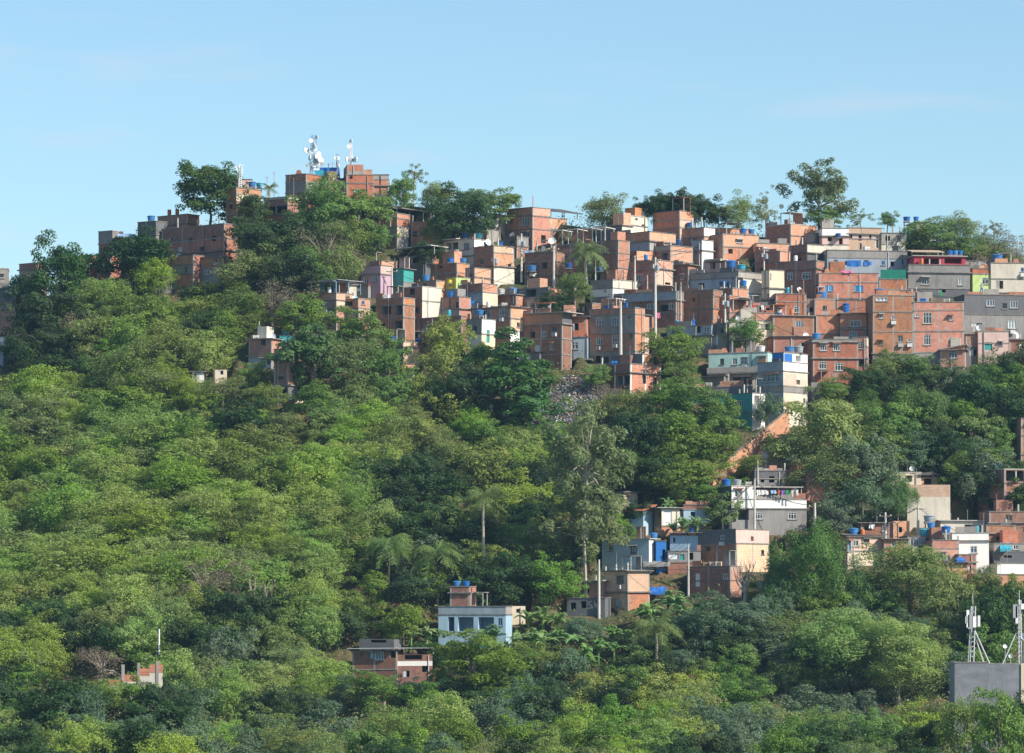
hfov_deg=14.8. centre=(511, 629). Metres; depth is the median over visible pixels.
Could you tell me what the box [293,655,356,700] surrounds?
acacia tree
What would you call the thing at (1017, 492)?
mango tree
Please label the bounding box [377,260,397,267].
brick house
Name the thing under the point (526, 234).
window
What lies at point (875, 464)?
grey green tree
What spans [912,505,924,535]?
utility pole
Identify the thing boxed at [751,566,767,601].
bare tree
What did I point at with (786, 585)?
vine covered tree
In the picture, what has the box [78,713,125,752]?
broadleaf tree
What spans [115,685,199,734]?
evergreen tree
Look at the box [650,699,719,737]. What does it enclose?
acacia tree
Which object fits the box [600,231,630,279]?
brick house
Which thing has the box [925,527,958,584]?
brick house
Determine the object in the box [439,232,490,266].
plastered house
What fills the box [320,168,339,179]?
equipment container
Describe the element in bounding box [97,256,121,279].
brick house
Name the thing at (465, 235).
water tank
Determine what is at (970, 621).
phone mast
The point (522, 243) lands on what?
utility pole
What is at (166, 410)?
evergreen tree
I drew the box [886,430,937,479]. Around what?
grey green tree
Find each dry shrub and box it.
[52,313,104,359]
[71,644,128,684]
[242,279,297,326]
[265,277,321,331]
[290,218,365,288]
[589,383,621,404]
[966,250,991,264]
[974,224,1010,259]
[982,242,1004,259]
[995,235,1023,261]
[995,245,1023,262]
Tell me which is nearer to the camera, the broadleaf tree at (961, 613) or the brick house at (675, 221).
the broadleaf tree at (961, 613)
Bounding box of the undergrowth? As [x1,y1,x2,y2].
[0,195,1023,752]
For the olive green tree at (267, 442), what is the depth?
525.71 m
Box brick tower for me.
[1010,418,1023,467]
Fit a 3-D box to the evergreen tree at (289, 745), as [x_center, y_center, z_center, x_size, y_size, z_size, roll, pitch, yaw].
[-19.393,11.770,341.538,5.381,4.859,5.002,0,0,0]
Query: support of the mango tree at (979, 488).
on the hillside
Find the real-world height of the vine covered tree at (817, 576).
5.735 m
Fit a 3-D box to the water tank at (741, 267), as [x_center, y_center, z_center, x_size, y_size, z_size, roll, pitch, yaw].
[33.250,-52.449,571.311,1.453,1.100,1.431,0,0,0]
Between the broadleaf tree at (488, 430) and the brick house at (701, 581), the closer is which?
the brick house at (701, 581)
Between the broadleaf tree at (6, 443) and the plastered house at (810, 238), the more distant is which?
the plastered house at (810, 238)
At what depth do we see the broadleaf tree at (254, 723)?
404.32 m
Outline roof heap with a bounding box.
[714,470,726,477]
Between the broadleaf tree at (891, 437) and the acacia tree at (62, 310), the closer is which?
the broadleaf tree at (891, 437)
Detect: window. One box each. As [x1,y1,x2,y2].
[358,651,364,657]
[363,276,367,284]
[374,652,384,660]
[409,288,414,295]
[462,242,469,250]
[473,295,477,302]
[484,309,489,317]
[497,618,502,626]
[498,308,506,316]
[521,217,528,226]
[523,232,529,239]
[541,331,546,337]
[549,343,553,350]
[572,342,578,349]
[595,338,601,345]
[596,318,603,325]
[607,545,613,551]
[611,317,618,326]
[611,335,618,343]
[615,575,623,583]
[615,600,621,606]
[630,546,637,553]
[636,274,642,281]
[646,304,653,309]
[668,303,673,309]
[669,554,677,558]
[703,327,709,333]
[719,535,725,540]
[722,573,727,579]
[732,358,737,364]
[734,489,742,497]
[737,400,743,406]
[740,357,747,363]
[756,512,763,519]
[762,374,778,383]
[786,273,792,280]
[787,512,797,519]
[794,306,800,313]
[796,321,802,326]
[801,272,811,279]
[818,361,826,369]
[819,343,826,350]
[825,285,833,291]
[833,344,839,350]
[834,363,843,371]
[848,541,851,552]
[850,320,861,326]
[850,331,856,338]
[852,540,859,546]
[854,285,862,291]
[858,342,863,349]
[875,297,887,301]
[892,246,897,250]
[897,335,903,342]
[910,538,918,545]
[920,537,925,545]
[922,277,928,284]
[923,313,931,323]
[923,335,931,345]
[948,350,957,358]
[958,278,963,285]
[969,546,977,553]
[982,278,988,284]
[984,342,991,349]
[986,300,995,306]
[1002,303,1007,309]
[1004,515,1012,521]
[1007,320,1016,328]
[1009,301,1018,308]
[1013,545,1018,549]
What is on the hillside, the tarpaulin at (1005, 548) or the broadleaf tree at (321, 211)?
the broadleaf tree at (321, 211)
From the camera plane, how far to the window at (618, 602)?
499.37 m
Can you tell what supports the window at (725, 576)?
in the brick house at (701, 581)
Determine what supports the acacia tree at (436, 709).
on the ground
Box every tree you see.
[0,282,94,349]
[0,331,49,378]
[0,363,74,402]
[0,370,19,377]
[0,374,22,396]
[0,384,38,412]
[0,389,43,429]
[0,409,30,458]
[0,424,33,479]
[0,445,69,488]
[0,463,14,503]
[0,470,65,514]
[0,473,15,499]
[0,493,18,521]
[0,501,35,542]
[0,521,34,562]
[0,532,64,566]
[0,547,57,587]
[0,566,25,594]
[0,570,70,617]
[0,589,18,619]
[0,610,20,634]
[0,625,25,652]
[0,635,48,687]
[0,660,43,691]
[0,663,15,688]
[0,674,37,730]
[0,698,36,733]
[0,702,24,730]
[0,716,43,752]
[0,745,16,752]
[1,273,48,318]
[1,424,48,453]
[1,451,37,476]
[2,607,80,658]
[3,407,80,446]
[4,479,51,521]
[5,648,56,692]
[6,587,64,612]
[6,602,47,641]
[7,686,61,719]
[8,391,81,440]
[11,532,65,553]
[12,718,66,747]
[13,670,111,735]
[13,736,77,752]
[14,321,77,360]
[14,343,85,389]
[15,595,87,646]
[15,639,77,688]
[16,380,90,418]
[16,435,59,456]
[16,464,106,533]
[20,565,79,582]
[23,229,93,303]
[23,534,118,584]
[24,515,58,537]
[29,421,96,471]
[32,568,94,600]
[33,396,96,438]
[40,592,92,623]
[43,370,95,395]
[46,299,83,328]
[46,514,107,542]
[47,327,98,361]
[47,711,116,752]
[49,436,126,486]
[49,612,108,662]
[51,515,137,550]
[54,532,140,587]
[54,569,126,601]
[54,689,112,749]
[56,276,137,314]
[56,384,123,414]
[57,492,119,531]
[59,421,113,455]
[60,472,116,504]
[62,436,145,467]
[62,599,122,652]
[63,305,125,347]
[63,588,112,618]
[67,484,165,548]
[67,692,133,727]
[70,466,97,490]
[70,677,128,717]
[71,341,109,366]
[72,350,125,382]
[72,394,123,434]
[72,411,144,452]
[73,301,113,333]
[74,621,131,669]
[77,338,153,394]
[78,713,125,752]
[83,450,153,493]
[84,224,173,296]
[85,373,178,423]
[85,559,137,587]
[87,364,128,390]
[88,718,171,752]
[90,337,127,360]
[94,500,195,543]
[94,571,165,624]
[97,313,154,352]
[98,471,162,513]
[99,300,134,334]
[101,555,177,586]
[105,714,168,734]
[106,675,160,719]
[107,286,165,325]
[107,598,177,668]
[110,357,180,406]
[112,534,184,574]
[113,393,171,425]
[115,443,161,473]
[115,530,178,558]
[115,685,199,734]
[116,340,159,371]
[116,411,200,460]
[116,486,166,513]
[116,602,169,631]
[117,466,176,498]
[122,287,189,325]
[124,569,171,604]
[126,634,199,668]
[127,647,206,695]
[130,255,179,295]
[133,731,219,752]
[134,328,199,375]
[135,294,186,341]
[136,581,202,628]
[138,513,226,551]
[138,675,206,731]
[141,351,188,385]
[143,314,189,351]
[143,486,236,531]
[143,616,207,665]
[144,409,224,449]
[144,444,236,501]
[146,641,211,682]
[149,438,200,470]
[152,435,252,482]
[152,543,241,596]
[152,715,232,752]
[154,406,210,424]
[157,539,231,582]
[158,500,235,550]
[158,682,220,732]
[162,324,210,370]
[162,608,215,630]
[165,368,207,407]
[166,286,227,318]
[167,426,238,461]
[168,615,241,656]
[169,580,226,617]
[170,652,243,705]
[171,384,224,421]
[172,159,246,223]
[172,280,225,310]
[176,309,229,340]
[178,326,237,381]
[182,396,281,447]
[186,407,219,423]
[188,478,281,512]
[191,645,243,680]
[192,309,245,357]
[194,658,260,722]
[195,718,261,751]
[196,374,253,408]
[197,581,261,644]
[199,274,257,305]
[199,428,270,477]
[199,625,258,677]
[200,500,271,544]
[201,282,270,327]
[201,604,263,633]
[202,445,263,485]
[204,541,272,571]
[207,553,297,603]
[209,243,301,294]
[211,734,262,752]
[220,306,274,339]
[220,669,291,715]
[221,208,332,262]
[222,522,303,560]
[224,422,300,463]
[224,449,293,496]
[225,513,294,548]
[227,231,282,270]
[228,713,287,752]
[231,588,300,639]
[233,189,273,230]
[233,658,286,679]
[233,683,299,733]
[234,407,283,432]
[235,360,271,402]
[235,614,311,665]
[238,261,284,302]
[241,489,309,541]
[244,659,307,694]
[244,702,296,751]
[245,382,288,414]
[248,574,255,595]
[252,245,330,308]
[252,600,321,643]
[256,448,314,489]
[258,580,274,613]
[258,641,322,672]
[258,721,326,750]
[258,737,316,752]
[259,685,328,725]
[260,411,308,441]
[262,555,306,589]
[263,322,349,395]
[264,292,350,334]
[264,534,331,572]
[265,448,342,495]
[265,477,346,530]
[266,513,335,541]
[266,569,347,640]
[271,230,322,262]
[271,543,359,594]
[274,441,363,483]
[275,586,349,656]
[278,645,340,687]
[278,670,329,719]
[279,436,320,457]
[279,525,359,577]
[280,698,358,751]
[282,378,334,428]
[284,171,351,237]
[285,728,346,752]
[287,244,345,292]
[292,733,346,752]
[293,493,356,540]
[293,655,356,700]
[294,220,339,250]
[299,422,345,449]
[304,391,364,430]
[308,211,359,236]
[309,471,383,526]
[314,188,396,247]
[314,515,385,572]
[317,216,379,262]
[318,440,359,458]
[319,332,390,396]
[319,412,380,447]
[319,674,379,722]
[320,240,365,286]
[324,438,405,482]
[324,457,394,488]
[325,221,354,249]
[327,305,400,358]
[328,374,395,415]
[328,606,387,644]
[331,396,405,439]
[332,589,374,622]
[334,720,396,752]
[335,458,386,503]
[338,430,400,453]
[338,526,398,576]
[340,423,393,445]
[341,668,405,709]
[344,498,410,537]
[347,569,391,620]
[349,190,392,217]
[350,447,417,501]
[352,337,419,400]
[357,700,420,750]
[362,224,401,255]
[362,408,421,445]
[363,737,437,752]
[365,420,417,453]
[368,535,418,580]
[368,600,432,649]
[369,439,412,460]
[369,502,446,546]
[370,372,416,410]
[370,475,428,513]
[374,697,434,732]
[381,570,448,609]
[386,171,417,213]
[386,718,450,752]
[389,396,431,435]
[389,450,440,492]
[393,534,455,595]
[393,676,449,706]
[395,681,449,716]
[397,373,433,425]
[401,467,476,512]
[402,446,466,494]
[403,563,454,602]
[404,495,461,538]
[404,533,475,577]
[406,163,428,206]
[406,424,468,460]
[407,417,456,453]
[408,731,463,752]
[409,240,447,274]
[410,636,454,680]
[411,690,486,736]
[413,345,464,389]
[416,515,460,544]
[417,180,456,218]
[417,374,450,424]
[418,212,455,244]
[419,314,477,363]
[422,432,484,479]
[422,495,488,541]
[425,180,498,238]
[425,628,529,690]
[425,708,485,752]
[426,393,481,436]
[427,360,498,417]
[427,744,474,752]
[431,671,468,693]
[436,510,495,562]
[440,406,491,451]
[441,677,511,720]
[443,437,517,492]
[443,559,489,594]
[445,399,495,427]
[456,696,523,742]
[457,555,530,605]
[459,414,514,451]
[459,539,518,580]
[461,499,509,542]
[461,529,510,567]
[462,189,489,198]
[462,326,556,425]
[464,664,529,691]
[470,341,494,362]
[470,345,499,370]
[470,466,555,520]
[475,742,526,752]
[476,187,522,239]
[478,679,516,706]
[484,684,549,740]
[490,442,555,484]
[491,494,560,529]
[493,545,554,604]
[493,735,549,752]
[494,714,560,749]
[495,428,549,465]
[496,453,569,490]
[496,647,540,678]
[497,535,534,557]
[499,380,565,439]
[499,668,539,697]
[500,685,542,721]
[504,424,528,442]
[508,640,568,683]
[511,676,589,738]
[517,733,574,749]
[519,481,568,524]
[520,526,595,569]
[523,550,588,603]
[524,412,575,464]
[526,467,629,567]
[526,512,569,540]
[527,726,576,752]
[530,441,560,462]
[532,291,576,312]
[533,395,636,596]
[533,544,588,573]
[533,676,583,709]
[538,367,562,389]
[538,646,592,686]
[542,697,614,748]
[545,471,593,499]
[552,526,599,563]
[556,272,595,307]
[559,616,607,643]
[562,415,597,441]
[564,670,629,710]
[565,713,622,752]
[573,733,629,752]
[575,190,627,231]
[579,363,612,398]
[579,465,629,499]
[581,692,660,751]
[585,424,622,443]
[587,680,649,714]
[588,513,635,546]
[590,431,630,464]
[590,643,650,681]
[595,386,665,422]
[601,665,662,710]
[602,631,640,655]
[604,403,671,457]
[608,446,647,490]
[609,734,650,752]
[614,650,680,688]
[618,499,651,522]
[619,409,666,424]
[619,438,672,469]
[621,448,675,500]
[621,682,661,723]
[626,409,705,465]
[626,662,677,705]
[626,716,691,752]
[628,467,670,503]
[632,195,662,224]
[632,633,682,659]
[637,325,710,376]
[637,376,713,423]
[638,697,685,734]
[645,735,703,752]
[646,606,705,638]
[647,620,708,650]
[648,188,684,216]
[648,453,738,502]
[650,679,729,727]
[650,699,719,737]
[657,491,693,506]
[659,360,701,390]
[659,669,719,710]
[660,423,739,486]
[662,376,741,427]
[663,649,699,671]
[664,696,739,750]
[666,186,705,222]
[669,724,739,752]
[671,482,719,507]
[672,639,705,665]
[677,589,747,638]
[681,456,721,484]
[681,629,711,653]
[682,618,735,661]
[683,656,730,681]
[688,672,735,699]
[691,193,721,226]
[691,405,751,454]
[692,691,732,721]
[701,632,744,662]
[702,489,745,528]
[703,719,766,752]
[704,701,783,752]
[705,203,730,227]
[705,655,751,682]
[706,614,757,663]
[707,628,764,662]
[711,675,777,723]
[713,476,749,489]
[717,642,762,678]
[718,189,768,228]
[720,316,775,351]
[721,595,783,638]
[728,455,765,484]
[731,698,810,742]
[732,556,755,602]
[732,675,773,701]
[739,573,776,601]
[739,612,787,650]
[739,620,790,672]
[744,184,783,228]
[744,727,818,752]
[750,391,783,424]
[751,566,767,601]
[752,597,791,631]
[755,586,801,618]
[756,641,802,677]
[756,653,813,694]
[757,433,794,452]
[758,715,832,748]
[761,396,865,467]
[762,555,802,608]
[763,431,823,475]
[763,516,849,619]
[763,614,811,651]
[773,644,813,679]
[774,157,859,228]
[775,683,861,724]
[776,569,841,620]
[778,445,862,499]
[782,609,823,637]
[783,606,917,696]
[790,595,838,625]
[790,658,840,690]
[792,718,879,752]
[801,704,860,748]
[802,204,859,228]
[803,377,851,401]
[803,650,865,688]
[805,562,840,594]
[807,588,861,620]
[808,499,860,532]
[809,658,869,703]
[821,476,902,522]
[824,554,876,606]
[831,432,909,503]
[831,740,902,752]
[837,364,886,403]
[839,598,883,625]
[839,689,894,738]
[840,615,951,707]
[842,562,910,617]
[846,208,875,226]
[848,388,889,429]
[849,707,904,752]
[852,418,910,467]
[855,540,962,614]
[856,648,944,703]
[860,592,911,620]
[861,409,922,453]
[864,351,904,390]
[865,374,916,402]
[867,389,934,446]
[873,343,892,371]
[874,415,937,449]
[874,715,945,752]
[877,211,899,232]
[877,468,919,520]
[882,692,952,748]
[884,607,934,639]
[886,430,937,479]
[887,353,934,399]
[888,379,950,426]
[890,739,942,752]
[898,216,962,254]
[907,554,979,631]
[911,425,971,475]
[912,363,959,393]
[913,603,963,636]
[916,412,961,446]
[919,612,954,640]
[922,638,955,683]
[923,358,961,395]
[928,210,981,244]
[928,650,974,696]
[929,624,969,658]
[930,690,997,752]
[931,614,966,643]
[932,385,971,425]
[934,446,1002,494]
[937,407,1007,451]
[939,619,1009,659]
[941,366,994,410]
[943,578,1001,618]
[944,398,989,435]
[944,468,993,509]
[946,230,1010,259]
[950,441,989,469]
[951,600,973,622]
[951,641,994,662]
[953,367,984,381]
[954,563,1003,600]
[958,436,1019,512]
[959,583,1023,655]
[966,622,1019,662]
[967,351,1021,383]
[969,685,1023,752]
[970,362,1023,394]
[973,387,1015,437]
[975,427,1014,462]
[978,386,1023,431]
[978,459,1023,499]
[981,220,1004,253]
[981,576,1023,620]
[989,342,1023,381]
[990,251,1022,262]
[990,573,1023,637]
[993,476,1023,510]
[994,372,1023,397]
[995,402,1023,442]
[1003,689,1023,751]
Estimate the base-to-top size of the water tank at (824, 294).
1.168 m
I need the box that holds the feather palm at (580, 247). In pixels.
[561,238,609,284]
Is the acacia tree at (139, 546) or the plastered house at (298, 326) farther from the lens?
the plastered house at (298, 326)
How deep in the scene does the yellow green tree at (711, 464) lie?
525.35 m
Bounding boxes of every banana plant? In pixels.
[402,626,437,650]
[480,624,507,637]
[490,635,529,650]
[502,657,548,676]
[504,628,558,660]
[515,606,569,631]
[527,627,586,653]
[535,665,575,681]
[570,643,601,660]
[590,635,626,665]
[597,625,638,653]
[628,601,665,620]
[651,590,692,615]
[658,497,675,506]
[663,516,710,534]
[669,605,706,615]
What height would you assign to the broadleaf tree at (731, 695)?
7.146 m
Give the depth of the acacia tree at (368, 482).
518.02 m
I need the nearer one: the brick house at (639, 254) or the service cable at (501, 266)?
the service cable at (501, 266)
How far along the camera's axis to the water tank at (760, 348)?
552.21 m
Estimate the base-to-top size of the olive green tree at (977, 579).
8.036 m
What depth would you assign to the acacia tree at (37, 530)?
519.19 m
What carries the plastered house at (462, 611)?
on the hillside
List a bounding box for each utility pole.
[158,629,159,659]
[386,268,397,297]
[519,233,525,281]
[548,246,559,286]
[598,560,599,618]
[619,301,621,354]
[634,256,635,288]
[649,257,660,337]
[680,293,681,320]
[687,545,689,595]
[719,293,730,332]
[753,479,755,528]
[757,460,758,485]
[758,246,769,269]
[803,279,803,314]
[808,503,820,533]
[879,512,891,537]
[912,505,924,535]
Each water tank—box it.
[147,215,154,220]
[248,181,255,188]
[256,183,261,188]
[422,275,429,280]
[446,291,453,296]
[447,258,453,262]
[453,581,460,585]
[460,258,466,262]
[461,232,469,239]
[463,581,469,585]
[474,233,481,238]
[475,310,483,317]
[498,289,504,294]
[527,265,535,272]
[565,263,571,269]
[596,267,603,272]
[650,533,657,537]
[719,281,727,287]
[722,479,730,485]
[726,260,735,270]
[733,479,741,484]
[736,264,745,271]
[739,229,746,234]
[740,280,746,288]
[748,229,753,234]
[756,345,765,351]
[784,346,793,352]
[794,346,802,353]
[812,333,820,338]
[817,291,826,298]
[835,233,840,238]
[842,306,848,312]
[849,528,857,535]
[903,216,909,227]
[919,529,928,535]
[924,515,934,528]
[927,522,934,528]
[941,526,950,539]
[947,250,952,255]
[991,254,1002,261]
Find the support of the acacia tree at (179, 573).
on the hillside
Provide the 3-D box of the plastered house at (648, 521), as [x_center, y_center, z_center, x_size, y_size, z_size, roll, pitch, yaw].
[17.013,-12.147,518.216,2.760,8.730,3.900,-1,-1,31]
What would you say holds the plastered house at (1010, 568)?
on the hillside
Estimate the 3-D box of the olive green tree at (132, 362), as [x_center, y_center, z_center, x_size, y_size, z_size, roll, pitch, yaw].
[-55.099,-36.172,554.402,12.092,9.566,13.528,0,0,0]
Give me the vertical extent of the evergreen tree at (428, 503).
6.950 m
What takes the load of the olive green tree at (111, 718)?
on the hillside
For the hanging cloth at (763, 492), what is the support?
hanging from the washing line
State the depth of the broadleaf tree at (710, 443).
527.00 m
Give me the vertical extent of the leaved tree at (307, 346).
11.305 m
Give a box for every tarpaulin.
[117,234,135,236]
[650,587,665,594]
[956,557,964,561]
[1000,545,1010,551]
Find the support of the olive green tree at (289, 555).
on the hillside
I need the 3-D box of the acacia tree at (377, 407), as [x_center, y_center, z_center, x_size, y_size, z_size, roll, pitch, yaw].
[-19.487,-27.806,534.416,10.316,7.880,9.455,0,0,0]
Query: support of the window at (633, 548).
in the plastered house at (642, 545)
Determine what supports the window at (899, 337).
in the brick house at (890, 321)
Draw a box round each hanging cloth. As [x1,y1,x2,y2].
[761,490,768,494]
[847,260,860,266]
[863,261,871,265]
[869,523,874,528]
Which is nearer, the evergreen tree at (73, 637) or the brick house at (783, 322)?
the evergreen tree at (73, 637)
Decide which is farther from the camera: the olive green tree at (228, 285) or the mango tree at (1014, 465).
the olive green tree at (228, 285)
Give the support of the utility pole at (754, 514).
on the hillside
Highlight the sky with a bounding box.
[0,0,1023,294]
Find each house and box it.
[0,268,9,287]
[0,287,22,333]
[0,336,15,366]
[17,263,47,295]
[81,255,96,281]
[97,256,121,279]
[98,230,122,256]
[137,221,168,254]
[143,276,174,294]
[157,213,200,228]
[159,254,205,292]
[161,216,235,276]
[190,371,206,391]
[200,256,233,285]
[212,370,226,392]
[225,187,261,249]
[236,179,252,187]
[246,326,284,368]
[264,196,298,229]
[272,349,299,405]
[277,335,292,348]
[280,399,307,416]
[285,173,342,209]
[292,319,315,336]
[310,279,362,330]
[326,171,345,196]
[334,284,358,295]
[343,165,373,199]
[345,292,370,329]
[347,648,405,687]
[352,252,392,297]
[356,218,384,249]
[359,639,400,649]
[370,174,389,207]
[373,329,420,383]
[375,286,415,339]
[377,206,421,236]
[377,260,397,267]
[381,221,408,252]
[393,257,415,286]
[394,245,447,281]
[395,647,433,687]
[399,363,414,382]
[404,283,441,328]
[410,211,445,246]
[415,301,471,352]
[416,266,446,296]
[418,321,444,365]
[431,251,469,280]
[432,250,445,263]
[438,586,512,647]
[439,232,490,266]
[440,289,471,315]
[445,277,469,288]
[459,270,497,318]
[465,267,491,283]
[467,314,495,366]
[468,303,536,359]
[473,233,515,286]
[474,221,498,242]
[488,214,505,239]
[498,280,524,306]
[504,236,528,258]
[506,207,581,251]
[512,606,524,624]
[517,277,560,312]
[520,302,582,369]
[523,240,565,284]
[552,227,614,272]
[564,305,593,361]
[566,597,610,618]
[578,303,600,315]
[580,575,608,596]
[589,298,645,363]
[590,270,638,302]
[592,296,622,307]
[595,212,635,241]
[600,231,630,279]
[600,347,661,398]
[600,551,653,611]
[601,520,657,573]
[606,204,647,232]
[608,275,685,327]
[612,491,642,508]
[622,229,675,259]
[625,504,656,535]
[628,259,675,290]
[630,251,650,260]
[642,314,652,353]
[649,507,683,538]
[652,197,693,245]
[654,241,693,264]
[655,540,666,572]
[664,321,714,356]
[666,545,700,574]
[669,531,702,550]
[673,260,700,290]
[678,375,752,403]
[679,499,710,522]
[682,217,715,246]
[682,285,722,324]
[686,550,741,597]
[689,260,761,304]
[691,239,714,269]
[698,512,769,571]
[704,258,727,272]
[707,339,771,392]
[710,222,759,260]
[710,227,754,234]
[710,311,728,352]
[716,277,749,305]
[718,481,806,536]
[719,295,738,322]
[724,378,764,430]
[726,299,774,351]
[728,309,755,352]
[744,458,785,486]
[746,295,769,311]
[752,238,789,258]
[753,449,778,469]
[754,246,790,272]
[756,352,807,427]
[759,269,785,309]
[764,212,817,244]
[765,327,812,353]
[769,304,815,335]
[773,254,823,298]
[773,285,806,314]
[778,447,808,492]
[785,530,847,560]
[790,237,823,260]
[798,465,836,500]
[803,232,818,244]
[805,337,859,398]
[806,299,813,314]
[808,366,838,412]
[813,286,835,314]
[814,219,849,250]
[814,302,840,338]
[816,260,878,299]
[823,241,906,276]
[836,293,864,312]
[836,534,888,568]
[837,311,867,338]
[846,227,882,249]
[850,514,891,537]
[852,337,868,372]
[865,280,914,363]
[868,277,917,301]
[878,268,907,289]
[879,460,921,491]
[879,522,911,564]
[881,226,905,250]
[891,521,909,537]
[898,470,949,533]
[900,536,928,569]
[902,250,971,299]
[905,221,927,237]
[913,292,964,365]
[917,472,939,484]
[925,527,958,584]
[935,510,986,532]
[936,544,970,580]
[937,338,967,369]
[943,513,990,573]
[954,279,1023,338]
[955,554,978,576]
[964,333,976,365]
[966,249,992,268]
[969,564,1023,590]
[970,261,989,293]
[973,326,1008,365]
[977,469,1023,519]
[979,494,1023,542]
[980,519,1015,542]
[988,253,1023,294]
[989,530,1023,563]
[989,563,1023,573]
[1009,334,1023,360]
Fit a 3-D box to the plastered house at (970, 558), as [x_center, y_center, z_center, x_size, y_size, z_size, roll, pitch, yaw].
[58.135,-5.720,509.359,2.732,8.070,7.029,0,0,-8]
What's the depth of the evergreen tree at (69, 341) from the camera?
566.75 m
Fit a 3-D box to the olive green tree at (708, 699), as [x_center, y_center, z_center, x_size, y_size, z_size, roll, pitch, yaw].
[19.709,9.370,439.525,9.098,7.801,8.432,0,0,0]
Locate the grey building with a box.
[949,662,1023,752]
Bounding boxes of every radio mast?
[236,164,242,186]
[304,135,323,173]
[334,154,339,176]
[345,139,357,164]
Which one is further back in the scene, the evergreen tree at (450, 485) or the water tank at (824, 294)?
the water tank at (824, 294)
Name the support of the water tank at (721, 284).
on the brick house at (741, 293)
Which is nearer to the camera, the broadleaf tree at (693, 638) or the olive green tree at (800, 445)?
the broadleaf tree at (693, 638)
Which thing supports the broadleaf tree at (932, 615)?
on the hillside
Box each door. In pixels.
[486,330,488,342]
[664,509,670,524]
[695,573,699,586]
[713,335,717,344]
[763,452,767,462]
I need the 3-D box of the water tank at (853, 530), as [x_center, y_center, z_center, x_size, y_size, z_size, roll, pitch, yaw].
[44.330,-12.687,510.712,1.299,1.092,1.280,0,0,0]
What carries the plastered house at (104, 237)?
on the hillside
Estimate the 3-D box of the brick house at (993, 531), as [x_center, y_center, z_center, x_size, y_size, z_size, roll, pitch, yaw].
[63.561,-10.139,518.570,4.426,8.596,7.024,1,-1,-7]
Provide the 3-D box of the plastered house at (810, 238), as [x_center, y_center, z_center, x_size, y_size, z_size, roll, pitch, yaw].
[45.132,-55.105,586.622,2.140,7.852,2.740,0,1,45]
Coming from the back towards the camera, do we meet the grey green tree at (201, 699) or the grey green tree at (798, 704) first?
the grey green tree at (798, 704)
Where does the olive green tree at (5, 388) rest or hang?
on the hillside
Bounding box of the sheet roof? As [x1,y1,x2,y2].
[643,558,669,566]
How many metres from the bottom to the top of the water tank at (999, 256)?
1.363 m
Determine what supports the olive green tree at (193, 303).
on the hillside
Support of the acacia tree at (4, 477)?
on the hillside
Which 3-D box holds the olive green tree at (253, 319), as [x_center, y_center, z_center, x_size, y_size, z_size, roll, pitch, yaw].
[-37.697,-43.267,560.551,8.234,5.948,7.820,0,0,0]
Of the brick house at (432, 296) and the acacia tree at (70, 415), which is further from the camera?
the brick house at (432, 296)
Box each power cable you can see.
[554,248,631,261]
[600,547,687,567]
[622,260,654,302]
[656,260,706,296]
[731,282,801,299]
[755,482,805,504]
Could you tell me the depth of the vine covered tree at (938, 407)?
538.70 m
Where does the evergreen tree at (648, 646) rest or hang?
on the hillside
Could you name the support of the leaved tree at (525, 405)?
on the hillside
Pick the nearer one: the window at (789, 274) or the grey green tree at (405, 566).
the grey green tree at (405, 566)
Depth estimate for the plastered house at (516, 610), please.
494.23 m
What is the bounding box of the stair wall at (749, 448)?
[713,410,788,485]
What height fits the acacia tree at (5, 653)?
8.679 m
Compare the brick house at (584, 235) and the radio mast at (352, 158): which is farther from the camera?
the radio mast at (352, 158)
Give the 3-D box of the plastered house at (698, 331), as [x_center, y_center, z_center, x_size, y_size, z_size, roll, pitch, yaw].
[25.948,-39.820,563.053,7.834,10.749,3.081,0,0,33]
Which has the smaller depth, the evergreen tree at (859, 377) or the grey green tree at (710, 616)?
the grey green tree at (710, 616)
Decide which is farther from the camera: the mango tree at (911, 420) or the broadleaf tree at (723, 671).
the mango tree at (911, 420)
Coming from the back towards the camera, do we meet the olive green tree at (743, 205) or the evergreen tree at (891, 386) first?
the olive green tree at (743, 205)
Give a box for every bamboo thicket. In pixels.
[168,555,244,610]
[205,557,264,595]
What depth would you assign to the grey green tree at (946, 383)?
548.41 m
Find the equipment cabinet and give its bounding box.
[315,170,323,175]
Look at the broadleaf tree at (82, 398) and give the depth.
549.95 m
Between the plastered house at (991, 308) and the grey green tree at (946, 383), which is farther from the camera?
the plastered house at (991, 308)
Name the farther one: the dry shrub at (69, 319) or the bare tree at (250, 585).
the dry shrub at (69, 319)
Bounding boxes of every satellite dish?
[548,237,555,243]
[976,324,982,330]
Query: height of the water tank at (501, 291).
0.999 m
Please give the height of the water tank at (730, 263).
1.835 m
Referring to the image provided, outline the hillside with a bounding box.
[0,206,1023,752]
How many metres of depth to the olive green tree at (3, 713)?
414.39 m
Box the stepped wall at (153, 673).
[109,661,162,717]
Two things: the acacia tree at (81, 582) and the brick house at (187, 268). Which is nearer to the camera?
the acacia tree at (81, 582)
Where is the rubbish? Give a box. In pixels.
[498,373,610,450]
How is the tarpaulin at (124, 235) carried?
on the plastered house
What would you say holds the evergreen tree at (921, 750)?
on the ground
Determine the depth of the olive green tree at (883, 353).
555.28 m
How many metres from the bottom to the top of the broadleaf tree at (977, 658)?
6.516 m
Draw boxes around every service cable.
[380,236,518,262]
[437,248,552,281]
[457,249,551,298]
[511,303,619,309]
[601,562,727,569]
[636,236,718,257]
[657,261,722,311]
[666,482,753,552]
[726,296,808,340]
[817,506,901,537]
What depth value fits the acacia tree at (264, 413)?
536.51 m
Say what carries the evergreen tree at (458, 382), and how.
on the hillside
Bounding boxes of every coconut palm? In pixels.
[261,182,278,197]
[358,533,417,599]
[370,674,399,710]
[409,539,466,605]
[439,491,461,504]
[458,486,510,558]
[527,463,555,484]
[623,607,688,671]
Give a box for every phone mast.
[965,594,989,662]
[1003,590,1023,662]

